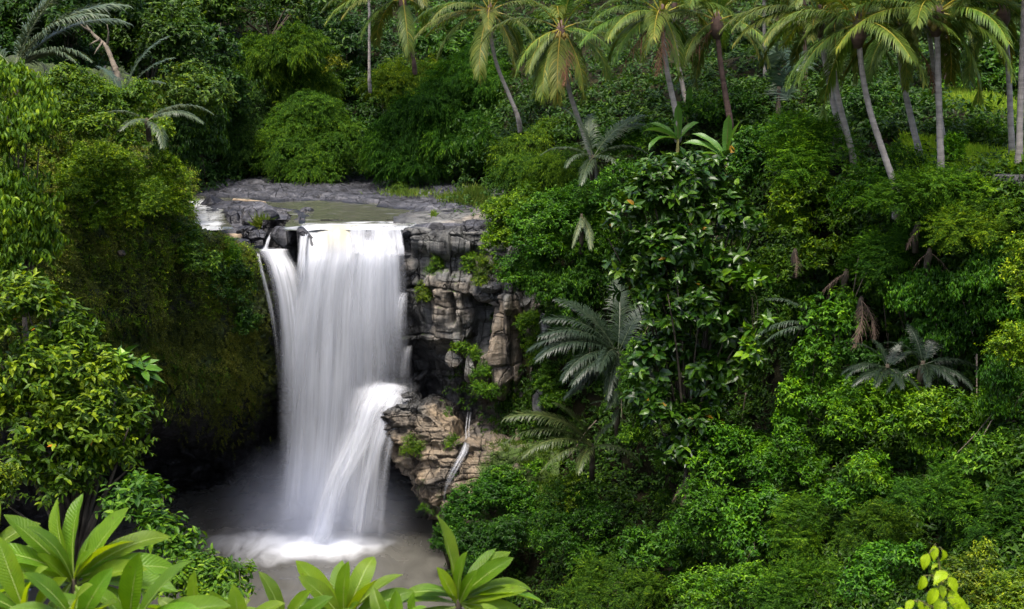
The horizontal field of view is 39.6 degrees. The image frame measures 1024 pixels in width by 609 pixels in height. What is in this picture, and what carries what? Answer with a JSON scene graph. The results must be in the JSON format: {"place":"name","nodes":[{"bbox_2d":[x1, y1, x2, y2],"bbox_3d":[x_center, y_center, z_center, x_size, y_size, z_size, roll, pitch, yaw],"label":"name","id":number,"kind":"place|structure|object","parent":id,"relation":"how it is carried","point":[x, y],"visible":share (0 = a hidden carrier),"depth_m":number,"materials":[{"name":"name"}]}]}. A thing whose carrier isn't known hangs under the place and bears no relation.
{"place":"outdoors","nodes":[
{"label":"outdoors","id":0,"kind":"place"},
{"bbox_2d":[0,55,292,588],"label":"mossy cliff","id":1,"kind":"structure","parent":0,"point":[193,464],"depth_m":70.49,"materials":[{"name":"plant"}]},
{"bbox_2d":[0,0,133,95],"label":"feather palm","id":2,"kind":"object","parent":1,"relation":"on","point":[34,54],"visible":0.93,"depth_m":47.98,"materials":[{"name":"green plant"}]},
{"bbox_2d":[29,59,124,143],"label":"leafy bush","id":3,"kind":"object","parent":1,"relation":"on","point":[76,125],"visible":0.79,"depth_m":53.37,"materials":[{"name":"green plant"}]},
{"bbox_2d":[51,135,173,230],"bbox_3d":[-16.554,-4.918,56.921,5.370,3.919,3.778,0,9,0],"label":"leafy bush","id":4,"kind":"object","parent":1,"relation":"on","point":[124,193],"visible":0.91,"depth_m":56.71,"materials":[{"name":"green plant"}]},
{"bbox_2d":[52,67,176,152],"bbox_3d":[-16.368,-7.959,58.359,4.756,3.611,5.257,3,10,20],"label":"leafy bush","id":5,"kind":"object","parent":1,"relation":"on","point":[112,97],"visible":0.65,"depth_m":58.46,"materials":[{"name":"green plant"}]},
{"bbox_2d":[0,75,263,326],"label":"cliff creepers","id":6,"kind":"object","parent":1,"relation":"attached to","point":[69,147],"visible":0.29,"depth_m":60.41,"materials":[{"name":"green plant"}]},
{"bbox_2d":[0,84,278,459],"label":"cliff ivy","id":7,"kind":"object","parent":1,"relation":"attached to","point":[179,350],"visible":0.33,"depth_m":63.01,"materials":[{"name":"green plant"}]},
{"bbox_2d":[26,225,265,428],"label":"cliff ferns","id":8,"kind":"object","parent":1,"relation":"attached to","point":[137,320],"visible":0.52,"depth_m":62.15,"materials":[{"name":"green plant"}]},
{"bbox_2d":[125,148,199,222],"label":"leafy bush","id":9,"kind":"object","parent":1,"relation":"on","point":[176,199],"visible":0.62,"depth_m":61.12,"materials":[{"name":"green plant"}]},
{"bbox_2d":[136,57,236,118],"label":"leafy bush","id":10,"kind":"object","parent":1,"relation":"on","point":[195,81],"visible":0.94,"depth_m":61.10,"materials":[{"name":"green plant"}]},
{"bbox_2d":[147,96,230,173],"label":"leafy bush","id":11,"kind":"object","parent":1,"relation":"on","point":[194,140],"visible":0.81,"depth_m":62.79,"materials":[{"name":"green plant"}]},
{"bbox_2d":[167,209,228,280],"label":"leafy bush","id":12,"kind":"object","parent":1,"relation":"on","point":[190,255],"visible":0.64,"depth_m":62.54,"materials":[{"name":"green plant"}]},
{"bbox_2d":[206,257,265,335],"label":"leafy bush","id":13,"kind":"object","parent":1,"relation":"attached to","point":[247,316],"visible":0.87,"depth_m":65.96,"materials":[{"name":"green plant"}]},
{"bbox_2d":[28,474,464,608],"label":"pool","id":14,"kind":"structure","parent":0,"point":[266,526],"depth_m":69.86,"materials":[{"name":"liquid"}]},
{"bbox_2d":[292,224,403,511],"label":"waterfall","id":15,"kind":"structure","parent":14,"relation":"on","point":[371,294],"depth_m":67.88,"materials":[{"name":"liquid"}]},
{"bbox_2d":[376,387,559,544],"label":"rock ledge","id":16,"kind":"object","parent":14,"relation":"on","point":[433,481],"visible":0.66,"depth_m":65.07,"materials":[{"name":"stone"}]},
{"bbox_2d":[315,384,398,537],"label":"cascade","id":17,"kind":"object","parent":16,"relation":"attached to","point":[355,447],"visible":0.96,"depth_m":67.23,"materials":[{"name":"liquid"}]},
{"bbox_2d":[0,0,504,190],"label":"hill","id":18,"kind":"structure","parent":0,"point":[252,12],"depth_m":103.78,"materials":[{"name":"plant"}]},
{"bbox_2d":[0,0,148,51],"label":"forest tree","id":19,"kind":"object","parent":18,"relation":"on","point":[56,10],"visible":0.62,"depth_m":75.60,"materials":[{"name":"green plant"}]},
{"bbox_2d":[89,0,217,85],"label":"forest tree","id":20,"kind":"object","parent":18,"relation":"on","point":[153,24],"visible":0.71,"depth_m":84.18,"materials":[{"name":"green plant"}]},
{"bbox_2d":[0,0,505,193],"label":"forest undergrowth","id":21,"kind":"object","parent":18,"relation":"on","point":[99,59],"visible":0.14,"depth_m":94.83,"materials":[{"name":"green plant"}]},
{"bbox_2d":[179,0,354,36],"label":"forest tree","id":22,"kind":"object","parent":18,"relation":"on","point":[231,13],"visible":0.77,"depth_m":105.97,"materials":[{"name":"green plant"}]},
{"bbox_2d":[226,20,346,114],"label":"bamboo clump","id":23,"kind":"object","parent":18,"relation":"on","point":[286,62],"visible":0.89,"depth_m":94.58,"materials":[{"name":"green plant"}]},
{"bbox_2d":[308,1,373,104],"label":"forest tree","id":24,"kind":"object","parent":18,"relation":"on","point":[348,40],"visible":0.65,"depth_m":101.29,"materials":[{"name":"green plant"}]},
{"bbox_2d":[350,52,455,116],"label":"bamboo clump","id":25,"kind":"object","parent":18,"relation":"on","point":[387,82],"visible":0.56,"depth_m":95.46,"materials":[{"name":"green plant"}]},
{"bbox_2d":[410,0,497,64],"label":"forest tree","id":26,"kind":"object","parent":18,"relation":"on","point":[456,43],"visible":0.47,"depth_m":96.81,"materials":[{"name":"green plant"}]},
{"bbox_2d":[192,195,415,230],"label":"river","id":27,"kind":"structure","parent":0,"point":[351,213],"depth_m":73.93,"materials":[{"name":"liquid"}]},
{"bbox_2d":[262,217,401,476],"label":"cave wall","id":28,"kind":"structure","parent":0,"point":[374,361],"depth_m":73.46,"materials":[{"name":"liquid"}]},
{"bbox_2d":[194,174,503,309],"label":"river bed","id":29,"kind":"object","parent":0,"point":[261,188],"visible":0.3,"depth_m":81.29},
{"bbox_2d":[156,10,253,129],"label":"forest tree","id":30,"kind":"object","parent":29,"relation":"on","point":[219,58],"visible":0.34,"depth_m":89.47,"materials":[{"name":"green plant"}]},
{"bbox_2d":[215,84,272,173],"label":"bush","id":31,"kind":"object","parent":29,"relation":"on","point":[234,153],"visible":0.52,"depth_m":91.16,"materials":[{"name":"green plant"}]},
{"bbox_2d":[270,226,296,250],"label":"boulder","id":32,"kind":"object","parent":29,"relation":"on","point":[280,236],"visible":0.76,"depth_m":69.72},
{"bbox_2d":[262,235,300,373],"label":"waterfall","id":33,"kind":"structure","parent":32,"relation":"attached to","point":[287,292],"depth_m":68.13,"materials":[{"name":"liquid"}]},
{"bbox_2d":[245,88,377,185],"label":"bush","id":34,"kind":"object","parent":29,"relation":"on","point":[303,135],"visible":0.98,"depth_m":90.07,"materials":[{"name":"green plant"}]},
{"bbox_2d":[355,36,514,188],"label":"bamboo clump","id":35,"kind":"object","parent":29,"relation":"on","point":[413,137],"visible":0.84,"depth_m":87.09,"materials":[{"name":"green plant"}]},
{"bbox_2d":[390,201,550,419],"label":"rock cliff","id":36,"kind":"structure","parent":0,"point":[457,308],"depth_m":66.94,"materials":[{"name":"stone"}]},
{"bbox_2d":[475,179,549,258],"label":"cliff bush","id":37,"kind":"object","parent":36,"relation":"on","point":[500,231],"visible":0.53,"depth_m":63.33,"materials":[{"name":"green plant"}]},
{"bbox_2d":[541,107,647,185],"bbox_3d":[3.685,-6.634,59.477,3.948,3.186,4.052,8,12,38],"label":"feather palm","id":38,"kind":"object","parent":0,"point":[586,128],"visible":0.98,"depth_m":59.74,"materials":[{"name":"green plant"}]},
{"bbox_2d":[591,116,683,158],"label":"slope shrub","id":39,"kind":"object","parent":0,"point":[633,137],"visible":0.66,"depth_m":60.45,"materials":[{"name":"green plant"}]},
{"bbox_2d":[665,559,774,608],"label":"slope shrub","id":40,"kind":"object","parent":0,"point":[731,580],"visible":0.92,"depth_m":42.43,"materials":[{"name":"green plant"}]},
{"bbox_2d":[432,0,1023,608],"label":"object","id":41,"kind":"structure","parent":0,"point":[648,468],"depth_m":59.78,"materials":[{"name":"soil"}]},
{"bbox_2d":[320,0,449,74],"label":"coconut palm","id":42,"kind":"object","parent":41,"relation":"on","point":[408,40],"visible":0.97,"depth_m":83.65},
{"bbox_2d":[411,0,547,132],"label":"coconut palm","id":43,"kind":"object","parent":41,"relation":"on","point":[490,17],"visible":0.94,"depth_m":71.88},
{"bbox_2d":[439,461,541,534],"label":"bank shrub","id":44,"kind":"object","parent":41,"relation":"on","point":[489,491],"visible":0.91,"depth_m":60.78,"materials":[{"name":"green plant"}]},
{"bbox_2d":[485,114,568,173],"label":"cliff bush","id":45,"kind":"object","parent":41,"relation":"on","point":[535,139],"visible":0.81,"depth_m":69.43,"materials":[{"name":"green plant"}]},
{"bbox_2d":[478,141,603,197],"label":"cliff bush","id":46,"kind":"object","parent":41,"relation":"on","point":[518,170],"visible":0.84,"depth_m":64.86,"materials":[{"name":"green plant"}]},
{"bbox_2d":[492,178,619,291],"bbox_3d":[2.132,-3.030,60.832,5.739,4.927,3.383,-5,11,-27],"label":"cliff bush","id":47,"kind":"object","parent":41,"relation":"on","point":[549,239],"visible":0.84,"depth_m":60.41,"materials":[{"name":"green plant"}]},
{"bbox_2d":[479,0,638,179],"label":"coconut palm","id":48,"kind":"object","parent":41,"relation":"on","point":[558,44],"visible":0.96,"depth_m":60.09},
{"bbox_2d":[519,228,618,338],"bbox_3d":[2.694,-0.844,60.818,4.745,5.100,3.153,-3,10,-19],"label":"cliff bush","id":49,"kind":"object","parent":41,"relation":"on","point":[577,283],"visible":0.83,"depth_m":60.09,"materials":[{"name":"green plant"}]},
{"bbox_2d":[528,474,628,574],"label":"bank shrub","id":50,"kind":"object","parent":41,"relation":"on","point":[590,510],"visible":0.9,"depth_m":55.32,"materials":[{"name":"green plant"}]},
{"bbox_2d":[546,549,675,608],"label":"bank shrub","id":51,"kind":"object","parent":41,"relation":"on","point":[641,582],"visible":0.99,"depth_m":48.64,"materials":[{"name":"green plant"}]},
{"bbox_2d":[574,0,742,142],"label":"coconut palm","id":52,"kind":"object","parent":41,"relation":"on","point":[661,15],"visible":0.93,"depth_m":57.11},
{"bbox_2d":[612,520,712,573],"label":"bank shrub","id":53,"kind":"object","parent":41,"relation":"on","point":[650,549],"visible":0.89,"depth_m":49.29,"materials":[{"name":"green plant"}]},
{"bbox_2d":[597,145,768,556],"bbox_3d":[5.851,2.236,49.401,5.792,15.430,3.966,3,10,17],"label":"leaved tree","id":54,"kind":"object","parent":41,"relation":"on","point":[663,193],"visible":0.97,"depth_m":48.45,"materials":[{"name":"green plant"}]},
{"bbox_2d":[665,476,745,561],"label":"slope shrub","id":55,"kind":"object","parent":41,"relation":"on","point":[697,516],"visible":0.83,"depth_m":47.46,"materials":[{"name":"green plant"}]},
{"bbox_2d":[644,0,779,129],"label":"coconut palm","id":56,"kind":"object","parent":41,"relation":"on","point":[715,24],"visible":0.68,"depth_m":58.72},
{"bbox_2d":[680,82,771,125],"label":"slope shrub","id":57,"kind":"object","parent":41,"relation":"on","point":[716,112],"visible":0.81,"depth_m":60.91,"materials":[{"name":"green plant"}]},
{"bbox_2d":[435,81,1023,608],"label":"hillside vines","id":58,"kind":"object","parent":41,"relation":"on","point":[1011,561],"visible":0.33,"depth_m":49.73,"materials":[{"name":"green plant"}]},
{"bbox_2d":[713,481,798,563],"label":"slope shrub","id":59,"kind":"object","parent":58,"relation":"on","point":[745,525],"visible":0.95,"depth_m":44.93,"materials":[{"name":"green plant"}]},
{"bbox_2d":[763,487,830,566],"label":"slope shrub","id":60,"kind":"object","parent":58,"relation":"on","point":[800,537],"visible":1,"depth_m":43.58,"materials":[{"name":"green plant"}]},
{"bbox_2d":[816,448,913,513],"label":"slope shrub","id":61,"kind":"object","parent":58,"relation":"on","point":[860,493],"visible":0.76,"depth_m":43.23,"materials":[{"name":"green plant"}]},
{"bbox_2d":[940,237,1023,325],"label":"slope shrub","id":62,"kind":"object","parent":58,"relation":"on","point":[987,278],"visible":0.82,"depth_m":42.06,"materials":[{"name":"green plant"}]},
{"bbox_2d":[686,418,778,485],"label":"slope shrub","id":63,"kind":"object","parent":41,"relation":"on","point":[733,439],"visible":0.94,"depth_m":48.59,"materials":[{"name":"green plant"}]},
{"bbox_2d":[723,116,786,188],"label":"slope shrub","id":64,"kind":"object","parent":41,"relation":"on","point":[741,152],"visible":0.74,"depth_m":54.55,"materials":[{"name":"green plant"}]},
{"bbox_2d":[487,0,1023,151],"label":"hillside undergrowth","id":65,"kind":"object","parent":41,"relation":"on","point":[893,82],"visible":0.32,"depth_m":67.71,"materials":[{"name":"green plant"}]},
{"bbox_2d":[737,276,817,322],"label":"slope shrub","id":66,"kind":"object","parent":41,"relation":"on","point":[771,305],"visible":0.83,"depth_m":48.90,"materials":[{"name":"green plant"}]},
{"bbox_2d":[737,425,832,502],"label":"slope shrub","id":67,"kind":"object","parent":41,"relation":"on","point":[783,470],"visible":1,"depth_m":45.98,"materials":[{"name":"green plant"}]},
{"bbox_2d":[718,0,878,147],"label":"coconut palm","id":68,"kind":"object","parent":41,"relation":"on","point":[816,33],"visible":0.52,"depth_m":49.90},
{"bbox_2d":[745,551,854,608],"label":"slope shrub","id":69,"kind":"object","parent":41,"relation":"on","point":[792,581],"visible":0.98,"depth_m":40.40,"materials":[{"name":"green plant"}]},
{"bbox_2d":[740,105,870,192],"bbox_3d":[10.389,-5.358,50.052,4.094,3.348,3.371,-5,11,-28],"label":"slope shrub","id":70,"kind":"object","parent":41,"relation":"on","point":[810,154],"visible":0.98,"depth_m":49.49,"materials":[{"name":"green plant"}]},
{"bbox_2d":[753,224,863,288],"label":"slope shrub","id":71,"kind":"object","parent":41,"relation":"on","point":[812,249],"visible":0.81,"depth_m":48.76,"materials":[{"name":"green plant"}]},
{"bbox_2d":[760,168,858,239],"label":"slope shrub","id":72,"kind":"object","parent":41,"relation":"on","point":[790,206],"visible":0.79,"depth_m":49.22,"materials":[{"name":"green plant"}]},
{"bbox_2d":[769,332,855,438],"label":"slope shrub","id":73,"kind":"object","parent":41,"relation":"on","point":[803,386],"visible":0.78,"depth_m":46.27,"materials":[{"name":"green plant"}]},
{"bbox_2d":[795,284,872,343],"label":"slope shrub","id":74,"kind":"object","parent":41,"relation":"on","point":[829,317],"visible":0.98,"depth_m":46.30,"materials":[{"name":"green plant"}]},
{"bbox_2d":[754,0,921,168],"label":"coconut palm","id":75,"kind":"object","parent":41,"relation":"on","point":[838,99],"visible":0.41,"depth_m":49.46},
{"bbox_2d":[826,160,909,216],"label":"slope shrub","id":76,"kind":"object","parent":41,"relation":"on","point":[853,188],"visible":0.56,"depth_m":46.21,"materials":[{"name":"green plant"}]},
{"bbox_2d":[817,370,926,442],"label":"slope shrub","id":77,"kind":"object","parent":41,"relation":"on","point":[868,397],"visible":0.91,"depth_m":43.36,"materials":[{"name":"green plant"}]},
{"bbox_2d":[761,0,985,219],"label":"coconut palm","id":78,"kind":"object","parent":41,"relation":"on","point":[857,40],"visible":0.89,"depth_m":43.59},
{"bbox_2d":[827,495,930,563],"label":"slope shrub","id":79,"kind":"object","parent":41,"relation":"on","point":[895,527],"visible":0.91,"depth_m":41.23,"materials":[{"name":"green plant"}]},
{"bbox_2d":[834,538,935,604],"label":"slope shrub","id":80,"kind":"object","parent":41,"relation":"on","point":[864,571],"visible":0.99,"depth_m":37.69,"materials":[{"name":"green plant"}]},
{"bbox_2d":[836,205,938,301],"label":"slope shrub","id":81,"kind":"object","parent":41,"relation":"on","point":[875,253],"visible":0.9,"depth_m":44.89,"materials":[{"name":"green plant"}]},
{"bbox_2d":[841,78,934,139],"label":"slope shrub","id":82,"kind":"object","parent":41,"relation":"on","point":[881,96],"visible":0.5,"depth_m":53.83,"materials":[{"name":"green plant"}]},
{"bbox_2d":[800,0,979,155],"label":"coconut palm","id":83,"kind":"object","parent":41,"relation":"on","point":[902,67],"visible":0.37,"depth_m":46.42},
{"bbox_2d":[822,0,1023,171],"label":"coconut palm","id":84,"kind":"object","parent":41,"relation":"on","point":[947,63],"visible":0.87,"depth_m":43.32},
{"bbox_2d":[850,159,1010,229],"bbox_3d":[12.781,-3.376,43.459,4.769,2.133,2.530,0,9,0],"label":"slope shrub","id":85,"kind":"object","parent":41,"relation":"on","point":[939,182],"visible":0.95,"depth_m":43.18,"materials":[{"name":"green plant"}]},
{"bbox_2d":[878,450,987,538],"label":"slope shrub","id":86,"kind":"object","parent":41,"relation":"on","point":[953,496],"visible":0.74,"depth_m":39.53,"materials":[{"name":"green plant"}]},
{"bbox_2d":[883,262,998,363],"bbox_3d":[13.573,0.227,44.320,4.022,3.183,2.466,0,9,0],"label":"slope shrub","id":87,"kind":"object","parent":41,"relation":"on","point":[919,288],"visible":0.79,"depth_m":43.99,"materials":[{"name":"green plant"}]},
{"bbox_2d":[895,385,995,450],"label":"slope shrub","id":88,"kind":"object","parent":41,"relation":"on","point":[935,415],"visible":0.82,"depth_m":42.09,"materials":[{"name":"green plant"}]},
{"bbox_2d":[894,129,1023,173],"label":"grass","id":89,"kind":"structure","parent":41,"relation":"on","point":[971,150],"depth_m":47.51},
{"bbox_2d":[911,195,1023,259],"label":"slope shrub","id":90,"kind":"object","parent":41,"relation":"on","point":[956,225],"visible":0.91,"depth_m":41.93,"materials":[{"name":"green plant"}]},
{"bbox_2d":[930,548,1006,608],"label":"slope shrub","id":91,"kind":"object","parent":41,"relation":"on","point":[970,582],"visible":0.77,"depth_m":31.95,"materials":[{"name":"green plant"}]},
{"bbox_2d":[917,0,1020,152],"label":"coconut palm","id":92,"kind":"object","parent":41,"relation":"on","point":[1005,16],"visible":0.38,"depth_m":44.97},
{"bbox_2d":[952,426,1016,482],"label":"slope shrub","id":93,"kind":"object","parent":41,"relation":"on","point":[976,458],"visible":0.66,"depth_m":39.49,"materials":[{"name":"green plant"}]},
{"bbox_2d":[954,472,1023,556],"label":"slope shrub","id":94,"kind":"object","parent":41,"relation":"on","point":[1004,491],"visible":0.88,"depth_m":37.68,"materials":[{"name":"green plant"}]},
{"bbox_2d":[974,353,1023,436],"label":"slope shrub","id":95,"kind":"object","parent":41,"relation":"on","point":[994,398],"visible":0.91,"depth_m":40.65,"materials":[{"name":"green plant"}]},
{"bbox_2d":[884,324,982,393],"bbox_3d":[12.865,1.843,43.311,3.186,2.150,2.554,0,9,0],"label":"feather palm","id":96,"kind":"object","parent":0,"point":[921,374],"visible":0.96,"depth_m":43.51,"materials":[{"name":"green plant"}]},
{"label":"near bank","id":97,"kind":"structure","parent":0,"visible":0},
{"bbox_2d":[0,55,73,374],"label":"hanging tree","id":98,"kind":"object","parent":97,"relation":"on","point":[28,229],"visible":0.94,"depth_m":41.27,"materials":[{"name":"green plant"}]},
{"bbox_2d":[0,263,166,585],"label":"pool tree","id":99,"kind":"object","parent":97,"relation":"on","point":[78,459],"visible":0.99,"depth_m":27.18,"materials":[{"name":"green plant"}]},
{"bbox_2d":[0,494,249,608],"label":"plumeria","id":100,"kind":"object","parent":97,"relation":"on","point":[42,561],"visible":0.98,"depth_m":5.76,"materials":[{"name":"green plant"}]},
{"bbox_2d":[94,469,208,561],"bbox_3d":[-6.247,3.659,24.300,1.636,1.438,2.382,-7,11,-35],"label":"broadleaf shrub","id":101,"kind":"object","parent":97,"relation":"on","point":[139,491],"visible":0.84,"depth_m":24.04,"materials":[{"name":"green plant"}]},
{"bbox_2d":[141,543,257,604],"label":"broadleaf shrub","id":102,"kind":"object","parent":97,"relation":"on","point":[220,572],"visible":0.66,"depth_m":20.68,"materials":[{"name":"green plant"}]},
{"bbox_2d":[209,556,426,608],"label":"plumeria","id":103,"kind":"object","parent":97,"relation":"on","point":[342,588],"visible":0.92,"depth_m":6.04,"materials":[{"name":"green plant"}]},
{"bbox_2d":[385,516,555,608],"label":"plumeria","id":104,"kind":"object","parent":97,"relation":"on","point":[486,567],"visible":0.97,"depth_m":6.15,"materials":[{"name":"green plant"}]},
{"bbox_2d":[452,511,554,580],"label":"bank shrub","id":105,"kind":"object","parent":97,"relation":"on","point":[501,533],"visible":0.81,"depth_m":58.59,"materials":[{"name":"green plant"}]},
{"bbox_2d":[501,402,639,480],"bbox_3d":[2.291,5.556,55.123,5.274,3.003,3.256,-5,11,-28],"label":"feather palm","id":106,"kind":"object","parent":97,"relation":"on","point":[575,428],"visible":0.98,"depth_m":54.89,"materials":[{"name":"green plant"}]},
{"bbox_2d":[526,279,657,408],"bbox_3d":[3.329,1.484,54.678,5.643,4.326,5.076,0,9,0],"label":"feather palm","id":107,"kind":"object","parent":97,"relation":"on","point":[611,350],"visible":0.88,"depth_m":54.15,"materials":[{"name":"green plant"}]},
{"bbox_2d":[729,261,785,369],"bbox_3d":[8.224,0.350,47.526,1.940,3.704,1.596,0,9,0],"label":"breadfruit sapling","id":108,"kind":"object","parent":97,"relation":"on","point":[753,352],"visible":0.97,"depth_m":47.37,"materials":[{"name":"green plant"}]},
{"bbox_2d":[897,544,969,608],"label":"young shoot","id":109,"kind":"object","parent":97,"relation":"on","point":[955,600],"visible":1,"depth_m":4.79,"materials":[{"name":"green plant"}]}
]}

